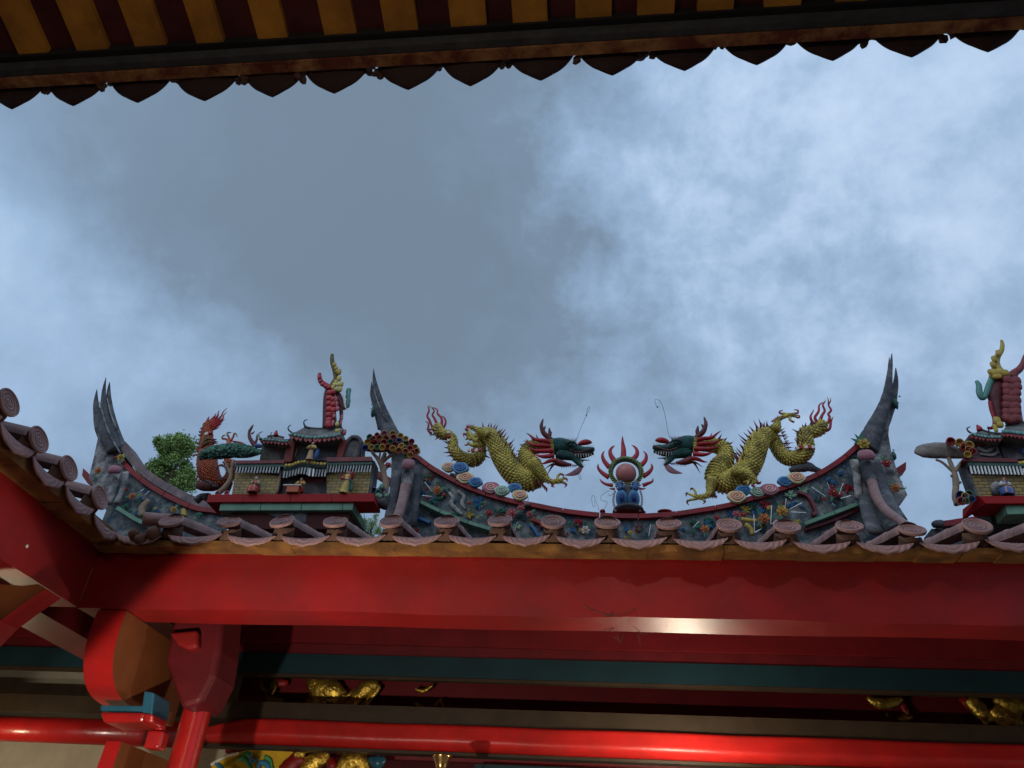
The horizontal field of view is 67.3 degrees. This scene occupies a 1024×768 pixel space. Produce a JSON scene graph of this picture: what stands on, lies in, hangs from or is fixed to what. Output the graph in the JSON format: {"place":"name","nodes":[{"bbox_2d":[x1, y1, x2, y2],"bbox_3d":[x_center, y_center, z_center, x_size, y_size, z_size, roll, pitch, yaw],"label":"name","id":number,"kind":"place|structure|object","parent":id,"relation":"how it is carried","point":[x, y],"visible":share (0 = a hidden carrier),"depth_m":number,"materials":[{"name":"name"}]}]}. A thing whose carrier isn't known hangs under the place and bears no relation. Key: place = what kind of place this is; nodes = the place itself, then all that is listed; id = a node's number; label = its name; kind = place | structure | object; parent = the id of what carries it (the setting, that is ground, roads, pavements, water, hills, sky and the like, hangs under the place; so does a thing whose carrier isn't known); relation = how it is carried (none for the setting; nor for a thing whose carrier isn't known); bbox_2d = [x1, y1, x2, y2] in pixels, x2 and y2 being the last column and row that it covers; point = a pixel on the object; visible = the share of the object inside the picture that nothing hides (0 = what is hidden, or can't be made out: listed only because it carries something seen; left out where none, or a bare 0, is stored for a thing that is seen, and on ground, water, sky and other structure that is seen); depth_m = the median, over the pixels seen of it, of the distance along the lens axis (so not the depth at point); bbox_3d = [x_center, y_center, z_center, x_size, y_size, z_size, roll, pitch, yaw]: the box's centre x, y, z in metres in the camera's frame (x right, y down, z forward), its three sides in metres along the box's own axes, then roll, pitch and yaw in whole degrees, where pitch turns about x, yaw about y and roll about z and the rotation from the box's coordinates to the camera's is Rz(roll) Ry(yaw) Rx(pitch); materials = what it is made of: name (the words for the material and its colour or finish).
{"place":"outdoors","nodes":[
{"label":"outdoors","id":0,"kind":"place"},
{"bbox_2d":[0,512,1023,767],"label":"temple hall","id":1,"kind":"structure","parent":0,"point":[344,642],"depth_m":5.10,"materials":[{"name":"wood"}]},
{"bbox_2d":[82,378,226,536],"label":"roof ridge","id":2,"kind":"structure","parent":1,"relation":"on","point":[133,495],"depth_m":8.34,"materials":[{"name":"grey tile"}]},
{"bbox_2d":[193,493,210,503],"bbox_3d":[-2.722,1.002,6.749,0.146,0.103,0.077,-1,-36,6],"label":"base rock","id":3,"kind":"object","parent":1,"relation":"on","point":[199,498],"visible":0.92,"depth_m":6.72,"materials":[{"name":"stone"}]},
{"bbox_2d":[193,408,261,491],"bbox_3d":[-2.575,0.590,6.901,0.634,0.965,0.247,-5,-36,12],"label":"dragon","id":4,"kind":"object","parent":3,"relation":"on","point":[210,477],"visible":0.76,"depth_m":6.83,"materials":[{"name":"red ceramic"}]},
{"bbox_2d":[207,419,379,537],"bbox_3d":[-1.761,0.850,6.587,1.408,1.036,0.517,-1,-36,6],"label":"ridge shrine","id":5,"kind":"object","parent":1,"relation":"on","point":[282,461],"visible":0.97,"depth_m":6.40,"materials":[{"name":"ceramic"}]},
{"bbox_2d":[198,443,261,493],"bbox_3d":[-2.434,0.723,6.537,0.567,0.519,0.101,-1,-36,6],"label":"ornamental pine","id":6,"kind":"object","parent":5,"relation":"on","point":[228,450],"visible":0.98,"depth_m":6.60,"materials":[{"name":"green ceramic"}]},
{"bbox_2d":[247,476,259,493],"bbox_3d":[-2.117,0.823,6.320,0.108,0.160,0.079,-1,-36,6],"label":"figurine","id":7,"kind":"object","parent":5,"relation":"on","point":[253,487],"visible":1,"depth_m":6.30,"materials":[{"name":"red ceramic"}]},
{"bbox_2d":[283,484,302,493],"bbox_3d":[-1.791,0.860,6.272,0.150,0.064,0.060,-1,-36,6],"label":"altar table","id":8,"kind":"object","parent":5,"relation":"on","point":[292,488],"visible":1,"depth_m":6.26,"materials":[{"name":"ceramic"}]},
{"bbox_2d":[295,477,305,493],"bbox_3d":[-1.748,0.826,6.338,0.103,0.150,0.074,-1,-36,6],"label":"figurine","id":9,"kind":"object","parent":5,"relation":"on","point":[301,482],"visible":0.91,"depth_m":6.33,"materials":[{"name":"ceramic"}]},
{"bbox_2d":[281,476,326,493],"bbox_3d":[-1.747,0.853,6.495,0.432,0.203,0.060,-1,-36,6],"label":"doorway","id":10,"kind":"structure","parent":5,"relation":"in","point":[310,488],"depth_m":6.44,"materials":[{"name":"stone"}]},
{"bbox_2d":[306,442,316,460],"bbox_3d":[-1.681,0.554,6.434,0.090,0.178,0.057,-1,-36,6],"label":"figurine","id":11,"kind":"object","parent":5,"relation":"on","point":[311,448],"visible":1,"depth_m":6.42,"materials":[{"name":"beige ceramic"}]},
{"bbox_2d":[301,477,324,482],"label":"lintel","id":12,"kind":"structure","parent":5,"relation":"in","point":[307,479],"depth_m":6.47,"materials":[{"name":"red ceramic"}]},
{"bbox_2d":[317,354,350,435],"bbox_3d":[-1.607,0.100,6.971,0.404,0.925,0.146,-1,-36,6],"label":"fish dragon","id":13,"kind":"object","parent":5,"relation":"on","point":[333,400],"visible":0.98,"depth_m":6.89},
{"bbox_2d":[339,470,353,493],"bbox_3d":[-1.344,0.789,6.259,0.111,0.214,0.072,-1,-36,6],"label":"figurine","id":14,"kind":"object","parent":5,"relation":"on","point":[345,484],"visible":1,"depth_m":6.25,"materials":[{"name":"yellow ceramic"}]},
{"bbox_2d":[361,430,419,509],"bbox_3d":[-1.040,0.705,6.436,0.554,0.697,0.247,-1,-36,6],"label":"tree sculpture","id":15,"kind":"object","parent":1,"relation":"on","point":[391,441],"visible":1,"depth_m":6.46,"materials":[{"name":"brown ceramic"}]},
{"bbox_2d":[433,753,451,767],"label":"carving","id":16,"kind":"object","parent":1,"relation":"hanging from","point":[441,760],"visible":1,"depth_m":4.76,"materials":[{"name":"metal"}]},
{"bbox_2d":[370,353,908,543],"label":"roof ridge","id":17,"kind":"structure","parent":1,"relation":"on","point":[859,480],"depth_m":7.63,"materials":[{"name":"grey tile"}]},
{"bbox_2d":[441,462,468,473],"bbox_3d":[-0.597,0.885,8.084,0.298,0.141,0.078,-1,-36,6],"label":"cloud ornament","id":18,"kind":"object","parent":17,"relation":"on","point":[456,468],"visible":1,"depth_m":8.06,"materials":[{"name":"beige ceramic"}]},
{"bbox_2d":[456,472,482,487],"bbox_3d":[-0.442,0.995,7.987,0.288,0.179,0.078,-1,-36,6],"label":"cloud ornament","id":19,"kind":"object","parent":17,"relation":"on","point":[470,479],"visible":1,"depth_m":7.97,"materials":[{"name":"beige ceramic"}]},
{"bbox_2d":[482,482,509,496],"bbox_3d":[-0.168,1.080,7.893,0.293,0.163,0.078,-1,-36,6],"label":"cloud ornament","id":20,"kind":"object","parent":17,"relation":"on","point":[494,488],"visible":1,"depth_m":7.87,"materials":[{"name":"pink ceramic"}]},
{"bbox_2d":[425,404,594,491],"bbox_3d":[-0.058,0.690,8.309,1.893,1.190,0.378,-1,-36,6],"label":"dragon","id":21,"kind":"object","parent":17,"relation":"on","point":[525,469],"visible":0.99,"depth_m":8.18,"materials":[{"name":"yellow ceramic"}]},
{"bbox_2d":[508,483,527,500],"bbox_3d":[0.057,1.103,7.850,0.218,0.203,0.078,-1,-36,6],"label":"cloud ornament","id":22,"kind":"object","parent":17,"relation":"on","point":[518,492],"visible":1,"depth_m":7.81,"materials":[{"name":"blue ceramic"}]},
{"bbox_2d":[591,490,613,508],"bbox_3d":[0.925,1.179,7.805,0.236,0.229,0.004,-1,-36,6],"label":"loose wire","id":23,"kind":"object","parent":17,"relation":"on","point":[601,500],"visible":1,"depth_m":7.82,"materials":[{"name":"grey metal"}]},
{"bbox_2d":[597,436,653,511],"bbox_3d":[1.177,0.937,8.013,0.510,0.934,0.318,-20,-42,30],"label":"flaming pearl","id":24,"kind":"object","parent":17,"relation":"on","point":[627,486],"visible":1,"depth_m":7.92,"materials":[{"name":"ceramic"}]},
{"bbox_2d":[727,485,750,503],"bbox_3d":[2.248,1.091,7.604,0.248,0.200,0.078,-1,-36,6],"label":"cloud ornament","id":25,"kind":"object","parent":17,"relation":"on","point":[739,494],"visible":1,"depth_m":7.58,"materials":[{"name":"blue ceramic"}]},
{"bbox_2d":[750,484,778,496],"bbox_3d":[2.495,1.055,7.601,0.283,0.139,0.078,-1,-36,6],"label":"cloud ornament","id":26,"kind":"object","parent":17,"relation":"on","point":[769,490],"visible":1,"depth_m":7.58,"materials":[{"name":"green ceramic"}]},
{"bbox_2d":[777,472,805,485],"bbox_3d":[2.777,0.949,7.644,0.279,0.146,0.078,-1,-36,6],"label":"cloud ornament","id":27,"kind":"object","parent":17,"relation":"on","point":[797,478],"visible":1,"depth_m":7.62,"materials":[{"name":"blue ceramic"}]},
{"bbox_2d":[789,462,820,472],"bbox_3d":[3.010,0.855,7.906,0.322,0.141,0.094,-1,-36,6],"label":"rock support","id":28,"kind":"object","parent":17,"relation":"on","point":[807,466],"visible":0.93,"depth_m":7.87,"materials":[{"name":"stone"}]},
{"bbox_2d":[652,397,833,504],"bbox_3d":[2.444,0.692,8.017,1.938,1.343,0.417,-1,-36,6],"label":"dragon","id":29,"kind":"object","parent":28,"relation":"on","point":[722,474],"visible":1,"depth_m":7.96,"materials":[{"name":"yellow ceramic"}]},
{"bbox_2d":[914,437,976,505],"bbox_3d":[3.357,0.685,5.879,0.416,0.595,0.153,-1,-36,6],"label":"tree sculpture","id":30,"kind":"object","parent":1,"relation":"on","point":[948,450],"visible":1,"depth_m":5.95,"materials":[{"name":"grey ceramic"}]},
{"bbox_2d":[958,421,1023,542],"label":"ridge shrine","id":31,"kind":"object","parent":1,"relation":"on","point":[991,464],"visible":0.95,"depth_m":5.85,"materials":[{"name":"ceramic"}]},
{"bbox_2d":[975,340,1023,431],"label":"fish dragon","id":32,"kind":"object","parent":31,"relation":"on","point":[1001,393],"visible":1,"depth_m":6.28,"materials":[{"name":"red ceramic"}]},
{"bbox_2d":[998,477,1014,495],"bbox_3d":[3.678,0.756,5.729,0.108,0.163,0.079,-1,-36,6],"label":"figurine","id":33,"kind":"object","parent":31,"relation":"on","point":[1006,489],"visible":1,"depth_m":5.71,"materials":[{"name":"blue ceramic"}]},
{"bbox_2d":[0,0,1023,108],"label":"hall","id":34,"kind":"structure","parent":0,"point":[72,52],"depth_m":3.29,"materials":[{"name":"wood"}]},
{"bbox_2d":[0,30,1023,539],"label":"sky","id":35,"kind":"structure","parent":0,"point":[732,242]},
{"bbox_2d":[924,517,975,544],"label":"roof ridge","id":36,"kind":"structure","parent":0,"point":[939,526],"depth_m":7.24,"materials":[{"name":"red tile"}]},
{"label":"courtyard ground","id":37,"kind":"structure","parent":0,"visible":0},
{"bbox_2d":[0,388,173,659],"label":"side hall","id":38,"kind":"structure","parent":37,"relation":"on","point":[52,528],"depth_m":3.87,"materials":[{"name":"ceramic"}]},
{"bbox_2d":[134,429,200,494],"bbox_3d":[-10.553,7.042,19.769,2.389,13.574,1.852,-1,-36,6],"label":"tree","id":39,"kind":"object","parent":37,"relation":"on","point":[175,451],"visible":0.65,"depth_m":22.75,"materials":[{"name":"green plant"}]},
{"bbox_2d":[362,513,382,536],"bbox_3d":[-4.646,8.691,20.233,1.020,12.027,0.938,-27,-45,35],"label":"tree","id":40,"kind":"object","parent":37,"relation":"on","point":[370,525],"visible":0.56,"depth_m":23.31,"materials":[{"name":"green plant"}]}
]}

